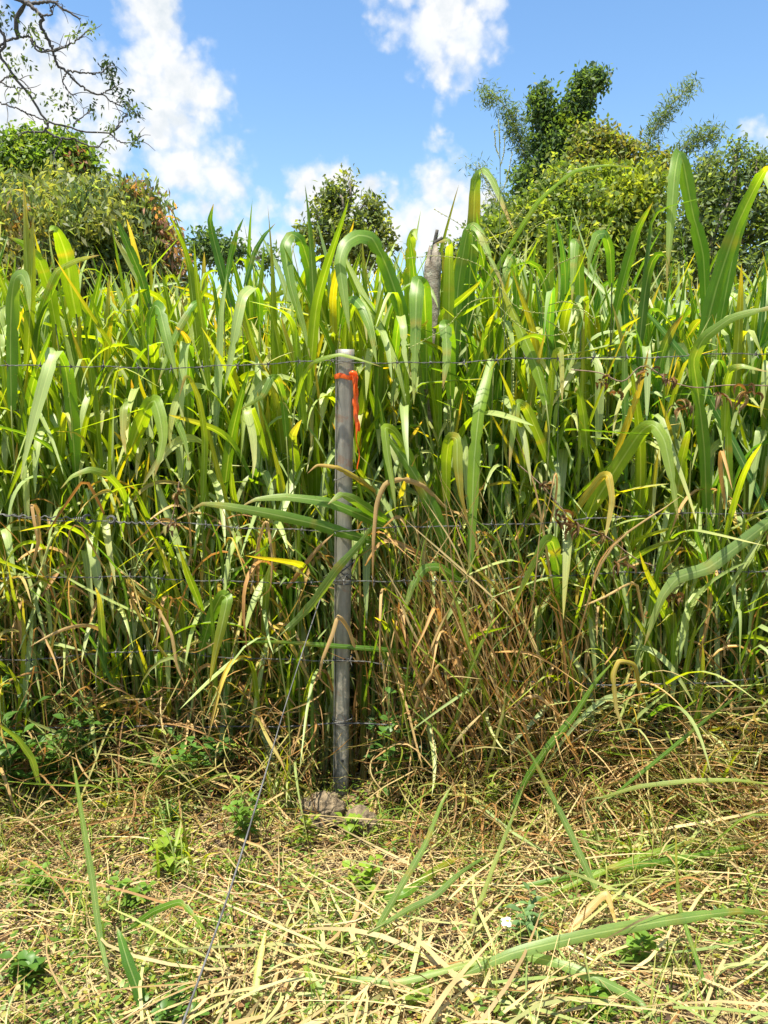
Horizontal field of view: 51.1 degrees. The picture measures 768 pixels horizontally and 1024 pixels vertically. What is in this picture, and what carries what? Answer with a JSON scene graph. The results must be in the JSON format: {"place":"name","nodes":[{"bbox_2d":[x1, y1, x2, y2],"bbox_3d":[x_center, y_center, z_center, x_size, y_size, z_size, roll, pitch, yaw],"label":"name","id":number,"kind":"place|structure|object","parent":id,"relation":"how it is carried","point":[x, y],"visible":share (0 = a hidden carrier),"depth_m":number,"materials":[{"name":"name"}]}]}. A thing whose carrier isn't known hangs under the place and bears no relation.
{"place":"outdoors","nodes":[
{"label":"outdoors","id":0,"kind":"place"},
{"bbox_2d":[0,764,767,1023],"bbox_3d":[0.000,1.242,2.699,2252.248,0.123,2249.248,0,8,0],"label":"ground","id":1,"kind":"structure","parent":0,"point":[354,799],"depth_m":2.64,"materials":[{"name":"soil"}]},
{"bbox_2d":[0,675,31,815],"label":"weed","id":2,"kind":"object","parent":1,"relation":"on","point":[15,772],"visible":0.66,"depth_m":3.08,"materials":[{"name":"green plant"}]},
{"bbox_2d":[5,269,35,789],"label":"grass shoot","id":3,"kind":"object","parent":1,"relation":"on","point":[12,311],"depth_m":2.98,"materials":[{"name":"green plant"}]},
{"bbox_2d":[0,949,46,991],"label":"weed","id":4,"kind":"object","parent":1,"relation":"on","point":[30,960],"visible":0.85,"depth_m":2.24,"materials":[{"name":"green plant"}]},
{"bbox_2d":[9,237,71,553],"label":"grass shoot","id":5,"kind":"object","parent":1,"relation":"on","point":[43,270],"depth_m":3.21,"materials":[{"name":"green plant"}]},
{"bbox_2d":[2,711,94,805],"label":"weed","id":6,"kind":"object","parent":1,"relation":"on","point":[40,741],"visible":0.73,"depth_m":3.07,"materials":[{"name":"green plant"}]},
{"bbox_2d":[0,117,109,184],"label":"leafy tree","id":7,"kind":"object","parent":1,"relation":"on","point":[16,153],"visible":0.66,"depth_m":16.69,"materials":[{"name":"green plant"}]},
{"bbox_2d":[20,347,89,684],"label":"grass shoot","id":8,"kind":"object","parent":1,"relation":"on","point":[52,355],"depth_m":3.00,"materials":[{"name":"green plant"}]},
{"bbox_2d":[49,225,86,451],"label":"grass shoot","id":9,"kind":"object","parent":1,"relation":"on","point":[64,251],"depth_m":3.23,"materials":[{"name":"yellow plant"}]},
{"bbox_2d":[0,0,152,170],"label":"overhanging tree","id":10,"kind":"object","parent":1,"relation":"on","point":[106,64],"visible":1,"depth_m":5.66,"materials":[{"name":"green plant"}]},
{"bbox_2d":[36,664,124,802],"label":"weed","id":11,"kind":"object","parent":1,"relation":"on","point":[60,715],"visible":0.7,"depth_m":3.12,"materials":[{"name":"green plant"}]},
{"bbox_2d":[72,759,112,993],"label":"grass shoot","id":12,"kind":"object","parent":1,"relation":"on","point":[93,891],"depth_m":2.32,"materials":[{"name":"green plant"}]},
{"bbox_2d":[61,467,140,770],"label":"grass shoot","id":13,"kind":"object","parent":1,"relation":"on","point":[112,479],"depth_m":3.00,"materials":[{"name":"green plant"}]},
{"bbox_2d":[0,152,222,316],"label":"mango tree","id":14,"kind":"object","parent":1,"relation":"on","point":[82,214],"visible":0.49,"depth_m":11.40,"materials":[{"name":"green plant"}]},
{"bbox_2d":[116,926,147,1018],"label":"grass shoot","id":15,"kind":"object","parent":1,"relation":"on","point":[131,970],"depth_m":2.16,"materials":[{"name":"green plant"}]},
{"bbox_2d":[115,216,154,343],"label":"grass shoot","id":16,"kind":"object","parent":1,"relation":"on","point":[134,259],"depth_m":3.25,"materials":[{"name":"green plant"}]},
{"bbox_2d":[123,394,167,645],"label":"grass shoot","id":17,"kind":"object","parent":1,"relation":"on","point":[152,404],"depth_m":2.99,"materials":[{"name":"green plant"}]},
{"bbox_2d":[146,300,177,562],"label":"grass shoot","id":18,"kind":"object","parent":1,"relation":"on","point":[158,308],"depth_m":2.97,"materials":[{"name":"green plant"}]},
{"bbox_2d":[146,827,190,872],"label":"weed","id":19,"kind":"object","parent":1,"relation":"on","point":[161,846],"visible":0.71,"depth_m":2.75,"materials":[{"name":"green plant"}]},
{"bbox_2d":[150,980,211,1023],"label":"weed","id":20,"kind":"object","parent":1,"relation":"on","point":[167,1002],"visible":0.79,"depth_m":2.10,"materials":[{"name":"green plant"}]},
{"bbox_2d":[136,727,227,800],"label":"weed","id":21,"kind":"object","parent":1,"relation":"on","point":[183,757],"visible":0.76,"depth_m":3.06,"materials":[{"name":"green plant"}]},
{"bbox_2d":[178,341,195,527],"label":"grass shoot","id":22,"kind":"object","parent":1,"relation":"on","point":[186,355],"depth_m":3.01,"materials":[{"name":"green plant"}]},
{"bbox_2d":[179,375,211,782],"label":"grass shoot","id":23,"kind":"object","parent":1,"relation":"on","point":[204,455],"depth_m":3.06,"materials":[{"name":"green plant"}]},
{"bbox_2d":[196,590,232,794],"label":"grass shoot","id":24,"kind":"object","parent":1,"relation":"on","point":[222,601],"depth_m":2.95,"materials":[{"name":"green plant"}]},
{"bbox_2d":[207,204,240,646],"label":"grass shoot","id":25,"kind":"object","parent":1,"relation":"on","point":[218,259],"depth_m":3.25,"materials":[{"name":"green plant"}]},
{"bbox_2d":[182,221,282,278],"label":"tree","id":26,"kind":"object","parent":1,"relation":"on","point":[203,246],"visible":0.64,"depth_m":57.47,"materials":[{"name":"green plant"}]},
{"bbox_2d":[224,285,263,388],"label":"grass shoot","id":27,"kind":"object","parent":1,"relation":"on","point":[245,292],"depth_m":2.98,"materials":[{"name":"green plant"}]},
{"bbox_2d":[222,776,265,845],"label":"weed","id":28,"kind":"object","parent":1,"relation":"on","point":[241,811],"visible":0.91,"depth_m":2.85,"materials":[{"name":"green plant"}]},
{"bbox_2d":[244,407,273,784],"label":"grass shoot","id":29,"kind":"object","parent":1,"relation":"on","point":[255,429],"depth_m":3.02,"materials":[{"name":"green plant"}]},
{"bbox_2d":[242,374,292,782],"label":"grass shoot","id":30,"kind":"object","parent":1,"relation":"on","point":[272,378],"depth_m":3.03,"materials":[{"name":"green plant"}]},
{"bbox_2d":[190,502,393,785],"bbox_3d":[-0.309,0.571,3.032,0.787,1.258,0.080,-4,9,-24],"label":"grass shoot","id":31,"kind":"object","parent":1,"relation":"on","point":[302,520],"depth_m":2.92,"materials":[{"name":"green plant"}]},
{"bbox_2d":[280,231,314,400],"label":"grass shoot","id":32,"kind":"object","parent":1,"relation":"on","point":[289,238],"depth_m":3.09,"materials":[{"name":"green plant"}]},
{"bbox_2d":[296,790,346,828],"bbox_3d":[-0.240,1.138,3.061,0.194,0.142,0.134,0,8,0],"label":"rock","id":33,"kind":"object","parent":1,"relation":"on","point":[328,805],"visible":0.74,"depth_m":3.03,"materials":[{"name":"beige stone"}]},
{"bbox_2d":[244,493,402,792],"bbox_3d":[-0.204,0.555,3.068,0.652,1.279,0.076,-4,9,-26],"label":"grass shoot","id":34,"kind":"object","parent":1,"relation":"on","point":[354,512],"depth_m":2.95,"materials":[{"name":"green plant"}]},
{"bbox_2d":[277,517,378,811],"bbox_3d":[-0.209,0.605,3.002,0.380,1.182,0.050,1,8,4],"label":"grass shoot","id":35,"kind":"object","parent":1,"relation":"on","point":[326,583],"depth_m":2.95,"materials":[{"name":"green plant"}]},
{"bbox_2d":[292,353,378,797],"bbox_3d":[-0.201,0.310,3.030,0.378,1.781,0.096,4,9,25],"label":"grass shoot","id":36,"kind":"object","parent":1,"relation":"on","point":[308,369],"depth_m":3.02,"materials":[{"name":"green plant"}]},
{"bbox_2d":[235,640,440,694],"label":"grass shoot","id":37,"kind":"object","parent":1,"relation":"on","point":[341,646],"depth_m":3.04,"materials":[{"name":"green plant"}]},
{"bbox_2d":[322,349,355,794],"bbox_3d":[-0.166,0.327,3.113,0.139,1.877,0.184,0,8,0],"label":"fence post","id":38,"kind":"object","parent":1,"relation":"on","point":[344,415],"visible":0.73,"depth_m":3.08,"materials":[{"name":"metal"}]},
{"bbox_2d":[181,599,320,1023],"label":"stay cable","id":39,"kind":"object","parent":38,"relation":"attached to","point":[202,969],"visible":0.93,"depth_m":2.33,"materials":[{"name":"metal"}]},
{"bbox_2d":[0,351,765,372],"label":"barbed wire","id":40,"kind":"object","parent":38,"relation":"attached to","point":[331,360],"visible":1,"depth_m":2.92,"materials":[{"name":"grey metal"}]},
{"bbox_2d":[571,365,767,420],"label":"dead vine","id":41,"kind":"object","parent":40,"relation":"hanging from","point":[718,400],"visible":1,"depth_m":2.89,"materials":[{"name":"brown plant"}]},
{"bbox_2d":[0,509,767,533],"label":"barbed wire","id":42,"kind":"object","parent":38,"relation":"attached to","point":[83,520],"visible":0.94,"depth_m":2.99,"materials":[{"name":"grey metal"}]},
{"bbox_2d":[517,463,683,608],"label":"dead vine","id":43,"kind":"object","parent":42,"relation":"hanging from","point":[569,525],"visible":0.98,"depth_m":2.96,"materials":[{"name":"brown plant"}]},
{"bbox_2d":[0,566,767,586],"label":"barbed wire","id":44,"kind":"object","parent":38,"relation":"attached to","point":[403,580],"visible":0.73,"depth_m":3.04,"materials":[{"name":"grey metal"}]},
{"bbox_2d":[0,645,767,688],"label":"barbed wire","id":45,"kind":"object","parent":38,"relation":"attached to","point":[349,661],"visible":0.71,"depth_m":3.10,"materials":[{"name":"grey metal"}]},
{"bbox_2d":[11,722,761,736],"bbox_3d":[-0.024,0.868,3.176,5.810,0.084,0.036,0,8,1],"label":"fence wire","id":46,"kind":"object","parent":38,"relation":"attached to","point":[360,723],"visible":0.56,"depth_m":3.17,"materials":[{"name":"grey metal"}]},
{"bbox_2d":[291,163,406,288],"bbox_3d":[-1.548,-9.119,35.156,5.484,11.713,3.421,0,8,0],"label":"open tree","id":47,"kind":"object","parent":1,"relation":"on","point":[372,213],"visible":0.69,"depth_m":34.22,"materials":[{"name":"green plant"}]},
{"bbox_2d":[328,492,396,774],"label":"grass shoot","id":48,"kind":"object","parent":1,"relation":"on","point":[367,508],"depth_m":2.98,"materials":[{"name":"green plant"}]},
{"bbox_2d":[334,230,411,448],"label":"grass shoot","id":49,"kind":"object","parent":1,"relation":"on","point":[353,238],"depth_m":3.02,"materials":[{"name":"green plant"}]},
{"bbox_2d":[0,180,767,885],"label":"tall grass","id":50,"kind":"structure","parent":1,"relation":"on","point":[108,328],"depth_m":3.21,"materials":[{"name":"green plant"}]},
{"bbox_2d":[0,425,767,934],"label":"dry grass","id":51,"kind":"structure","parent":1,"relation":"on","point":[616,769],"depth_m":3.07,"materials":[{"name":"brown plant"}]},
{"bbox_2d":[0,749,767,1023],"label":"cut straw","id":52,"kind":"object","parent":1,"relation":"on","point":[458,985],"visible":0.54,"depth_m":2.37,"materials":[{"name":"beige plant"}]},
{"bbox_2d":[315,958,486,984],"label":"fallen leaf","id":53,"kind":"object","parent":52,"relation":"on","point":[415,978],"visible":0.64,"depth_m":2.15,"materials":[{"name":"beige plant"}]},
{"bbox_2d":[518,953,655,1020],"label":"fallen leaf","id":54,"kind":"object","parent":52,"relation":"on","point":[572,969],"visible":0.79,"depth_m":2.14,"materials":[{"name":"green plant"}]},
{"bbox_2d":[462,908,767,978],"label":"fallen leaf","id":55,"kind":"object","parent":52,"relation":"on","point":[575,937],"visible":0.97,"depth_m":2.19,"materials":[{"name":"green plant"}]},
{"bbox_2d":[539,835,714,901],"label":"fallen leaf","id":56,"kind":"object","parent":52,"relation":"on","point":[597,873],"visible":0.82,"depth_m":2.64,"materials":[{"name":"green plant"}]},
{"bbox_2d":[501,842,767,891],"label":"fallen leaf","id":57,"kind":"object","parent":52,"relation":"on","point":[665,860],"visible":0.77,"depth_m":2.66,"materials":[{"name":"green plant"}]},
{"bbox_2d":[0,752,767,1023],"bbox_3d":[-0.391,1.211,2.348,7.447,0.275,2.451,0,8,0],"label":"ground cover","id":58,"kind":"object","parent":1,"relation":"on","point":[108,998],"visible":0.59,"depth_m":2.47,"materials":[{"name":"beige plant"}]},
{"bbox_2d":[375,670,413,814],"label":"weed","id":59,"kind":"object","parent":1,"relation":"on","point":[388,729],"visible":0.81,"depth_m":3.08,"materials":[{"name":"green plant"}]},
{"bbox_2d":[381,423,422,791],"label":"grass shoot","id":60,"kind":"object","parent":1,"relation":"on","point":[387,429],"depth_m":2.92,"materials":[{"name":"green plant"}]},
{"bbox_2d":[361,782,453,967],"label":"grass shoot","id":61,"kind":"object","parent":1,"relation":"on","point":[402,884],"depth_m":2.34,"materials":[{"name":"green plant"}]},
{"bbox_2d":[409,275,431,590],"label":"grass shoot","id":62,"kind":"object","parent":1,"relation":"on","point":[420,301],"depth_m":2.95,"materials":[{"name":"green plant"}]},
{"bbox_2d":[389,437,459,768],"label":"grass shoot","id":63,"kind":"object","parent":1,"relation":"on","point":[412,472],"depth_m":3.08,"materials":[{"name":"green plant"}]},
{"bbox_2d":[372,477,444,585],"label":"dead leaf","id":64,"kind":"object","parent":63,"relation":"attached to","point":[386,483],"visible":0.96,"depth_m":2.94,"materials":[{"name":"beige plant"}]},
{"bbox_2d":[367,852,491,953],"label":"grass shoot","id":65,"kind":"object","parent":1,"relation":"on","point":[443,888],"depth_m":2.34,"materials":[{"name":"green plant"}]},
{"bbox_2d":[423,229,442,615],"bbox_3d":[0.198,-0.011,3.391,0.077,2.264,0.073,0,8,0],"label":"wooden stake","id":66,"kind":"object","parent":1,"relation":"on","point":[432,270],"visible":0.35,"depth_m":3.24,"materials":[{"name":"grey wood"}]},
{"bbox_2d":[435,238,454,433],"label":"grass shoot","id":67,"kind":"object","parent":1,"relation":"on","point":[448,292],"depth_m":3.09,"materials":[{"name":"green plant"}]},
{"bbox_2d":[439,319,455,586],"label":"grass shoot","id":68,"kind":"object","parent":1,"relation":"on","point":[447,334],"depth_m":2.97,"materials":[{"name":"green plant"}]},
{"bbox_2d":[441,432,467,746],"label":"grass shoot","id":69,"kind":"object","parent":1,"relation":"on","point":[452,445],"depth_m":2.96,"materials":[{"name":"green plant"}]},
{"bbox_2d":[451,222,503,504],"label":"grass shoot","id":70,"kind":"object","parent":1,"relation":"on","point":[463,253],"depth_m":3.17,"materials":[{"name":"green plant"}]},
{"bbox_2d":[467,352,494,753],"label":"grass shoot","id":71,"kind":"object","parent":1,"relation":"on","point":[476,430],"depth_m":2.97,"materials":[{"name":"green plant"}]},
{"bbox_2d":[461,167,513,375],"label":"grass shoot","id":72,"kind":"object","parent":1,"relation":"on","point":[474,197],"depth_m":3.23,"materials":[{"name":"green plant"}]},
{"bbox_2d":[472,119,522,778],"bbox_3d":[0.411,-0.123,3.070,0.182,2.601,0.069,-2,8,-14],"label":"seed stalk","id":73,"kind":"object","parent":1,"relation":"on","point":[503,306],"visible":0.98,"depth_m":2.96,"materials":[{"name":"green plant"}]},
{"bbox_2d":[403,208,596,779],"bbox_3d":[0.409,0.061,2.987,0.686,2.272,0.108,0,8,0],"label":"seed stalk","id":74,"kind":"object","parent":1,"relation":"on","point":[499,285],"visible":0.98,"depth_m":2.87,"materials":[{"name":"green plant"}]},
{"bbox_2d":[468,78,532,177],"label":"bamboo","id":75,"kind":"object","parent":1,"relation":"on","point":[513,128],"visible":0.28,"depth_m":29.18,"materials":[{"name":"green plant"}]},
{"bbox_2d":[500,283,549,786],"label":"grass shoot","id":76,"kind":"object","parent":1,"relation":"on","point":[527,347],"depth_m":3.05,"materials":[{"name":"green plant"}]},
{"bbox_2d":[504,881,550,941],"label":"weed","id":77,"kind":"object","parent":1,"relation":"on","point":[529,924],"visible":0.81,"depth_m":2.39,"materials":[{"name":"green plant"}]},
{"bbox_2d":[509,399,560,732],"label":"grass shoot","id":78,"kind":"object","parent":1,"relation":"on","point":[531,418],"depth_m":3.02,"materials":[{"name":"green plant"}]},
{"bbox_2d":[508,534,565,792],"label":"grass shoot","id":79,"kind":"object","parent":1,"relation":"on","point":[554,548],"depth_m":2.96,"materials":[{"name":"green plant"}]},
{"bbox_2d":[466,164,630,593],"bbox_3d":[0.618,-0.062,3.207,0.627,2.478,0.025,4,9,25],"label":"grass shoot","id":80,"kind":"object","parent":1,"relation":"on","point":[527,218],"depth_m":3.10,"materials":[{"name":"green plant"}]},
{"bbox_2d":[537,347,563,786],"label":"grass shoot","id":81,"kind":"object","parent":1,"relation":"on","point":[558,352],"depth_m":3.00,"materials":[{"name":"green plant"}]},
{"bbox_2d":[502,60,616,204],"bbox_3d":[5.968,-8.814,28.129,3.778,13.068,2.646,0,8,0],"label":"vine covered tree","id":82,"kind":"object","parent":1,"relation":"on","point":[551,123],"visible":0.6,"depth_m":27.05,"materials":[{"name":"green plant"}]},
{"bbox_2d":[505,661,613,842],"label":"grass shoot","id":83,"kind":"object","parent":1,"relation":"on","point":[551,742],"depth_m":2.95,"materials":[{"name":"green plant"}]},
{"bbox_2d":[519,740,608,917],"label":"grass shoot","id":84,"kind":"object","parent":1,"relation":"on","point":[574,842],"depth_m":2.60,"materials":[{"name":"green plant"}]},
{"bbox_2d":[570,238,583,502],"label":"grass shoot","id":85,"kind":"object","parent":1,"relation":"on","point":[576,248],"depth_m":3.12,"materials":[{"name":"green plant"}]},
{"bbox_2d":[574,385,590,777],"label":"grass shoot","id":86,"kind":"object","parent":1,"relation":"on","point":[583,419],"depth_m":3.10,"materials":[{"name":"green plant"}]},
{"bbox_2d":[477,149,695,309],"bbox_3d":[5.178,-5.347,21.209,6.406,8.104,4.163,0,8,0],"label":"broad tree","id":87,"kind":"object","parent":1,"relation":"on","point":[600,196],"visible":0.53,"depth_m":20.18,"materials":[{"name":"green plant"}]},
{"bbox_2d":[560,471,614,789],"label":"grass shoot","id":88,"kind":"object","parent":1,"relation":"on","point":[607,476],"depth_m":3.01,"materials":[{"name":"green plant"}]},
{"bbox_2d":[587,229,614,516],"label":"grass shoot","id":89,"kind":"object","parent":1,"relation":"on","point":[603,235],"depth_m":3.15,"materials":[{"name":"green plant"}]},
{"bbox_2d":[555,113,678,178],"bbox_3d":[7.208,-7.006,25.314,3.864,10.242,2.009,0,8,0],"label":"olive tree","id":90,"kind":"object","parent":1,"relation":"on","point":[592,142],"visible":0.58,"depth_m":24.37,"materials":[{"name":"green plant"}]},
{"bbox_2d":[563,420,678,699],"bbox_3d":[0.883,0.422,3.081,0.046,1.543,0.492,-7,10,-40],"label":"grass shoot","id":91,"kind":"object","parent":1,"relation":"on","point":[631,444],"depth_m":2.95,"materials":[{"name":"green plant"}]},
{"bbox_2d":[602,349,648,772],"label":"grass shoot","id":92,"kind":"object","parent":1,"relation":"on","point":[629,417],"depth_m":3.03,"materials":[{"name":"green plant"}]},
{"bbox_2d":[603,202,652,590],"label":"grass shoot","id":93,"kind":"object","parent":1,"relation":"on","point":[628,258],"depth_m":3.16,"materials":[{"name":"green plant"}]},
{"bbox_2d":[614,930,666,972],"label":"weed","id":94,"kind":"object","parent":1,"relation":"on","point":[647,939],"visible":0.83,"depth_m":2.29,"materials":[{"name":"green plant"}]},
{"bbox_2d":[627,70,703,277],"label":"bamboo","id":95,"kind":"object","parent":1,"relation":"on","point":[665,114],"visible":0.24,"depth_m":29.64,"materials":[{"name":"green plant"}]},
{"bbox_2d":[659,428,692,651],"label":"grass shoot","id":96,"kind":"object","parent":1,"relation":"on","point":[683,452],"depth_m":3.14,"materials":[{"name":"green plant"}]},
{"bbox_2d":[586,778,767,850],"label":"grass shoot","id":97,"kind":"object","parent":1,"relation":"on","point":[666,783],"depth_m":2.68,"materials":[{"name":"green plant"}]},
{"bbox_2d":[630,114,728,318],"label":"bamboo","id":98,"kind":"object","parent":1,"relation":"on","point":[688,146],"visible":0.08,"depth_m":27.89,"materials":[{"name":"green plant"}]},
{"bbox_2d":[598,674,767,849],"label":"grass shoot","id":99,"kind":"object","parent":1,"relation":"on","point":[667,751],"depth_m":2.80,"materials":[{"name":"green plant"}]},
{"bbox_2d":[666,149,709,483],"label":"grass shoot","id":100,"kind":"object","parent":1,"relation":"on","point":[680,172],"depth_m":3.10,"materials":[{"name":"green plant"}]},
{"bbox_2d":[623,288,767,762],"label":"grass shoot","id":101,"kind":"object","parent":1,"relation":"on","point":[710,400],"depth_m":3.10,"materials":[{"name":"green plant"}]},
{"bbox_2d":[644,516,767,786],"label":"grass shoot","id":102,"kind":"object","parent":1,"relation":"on","point":[725,555],"depth_m":2.96,"materials":[{"name":"green plant"}]},
{"bbox_2d":[657,124,767,306],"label":"shade tree","id":103,"kind":"object","parent":1,"relation":"on","point":[720,195],"visible":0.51,"depth_m":25.48,"materials":[{"name":"green plant"}]},
{"bbox_2d":[681,166,767,677],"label":"grass shoot","id":104,"kind":"object","parent":1,"relation":"on","point":[715,287],"depth_m":3.03,"materials":[{"name":"green plant"}]},
{"bbox_2d":[688,306,767,664],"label":"grass shoot","id":105,"kind":"object","parent":1,"relation":"on","point":[698,395],"depth_m":2.98,"materials":[{"name":"green plant"}]},
{"bbox_2d":[703,364,767,777],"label":"grass shoot","id":106,"kind":"object","parent":1,"relation":"on","point":[731,369],"depth_m":3.00,"materials":[{"name":"green plant"}]},
{"bbox_2d":[704,171,767,542],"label":"grass shoot","id":107,"kind":"object","parent":1,"relation":"on","point":[725,297],"depth_m":3.13,"materials":[{"name":"green plant"}]},
{"bbox_2d":[0,0,767,324],"label":"sky","id":108,"kind":"structure","parent":0,"point":[259,100],"materials":[{"name":"blue"}]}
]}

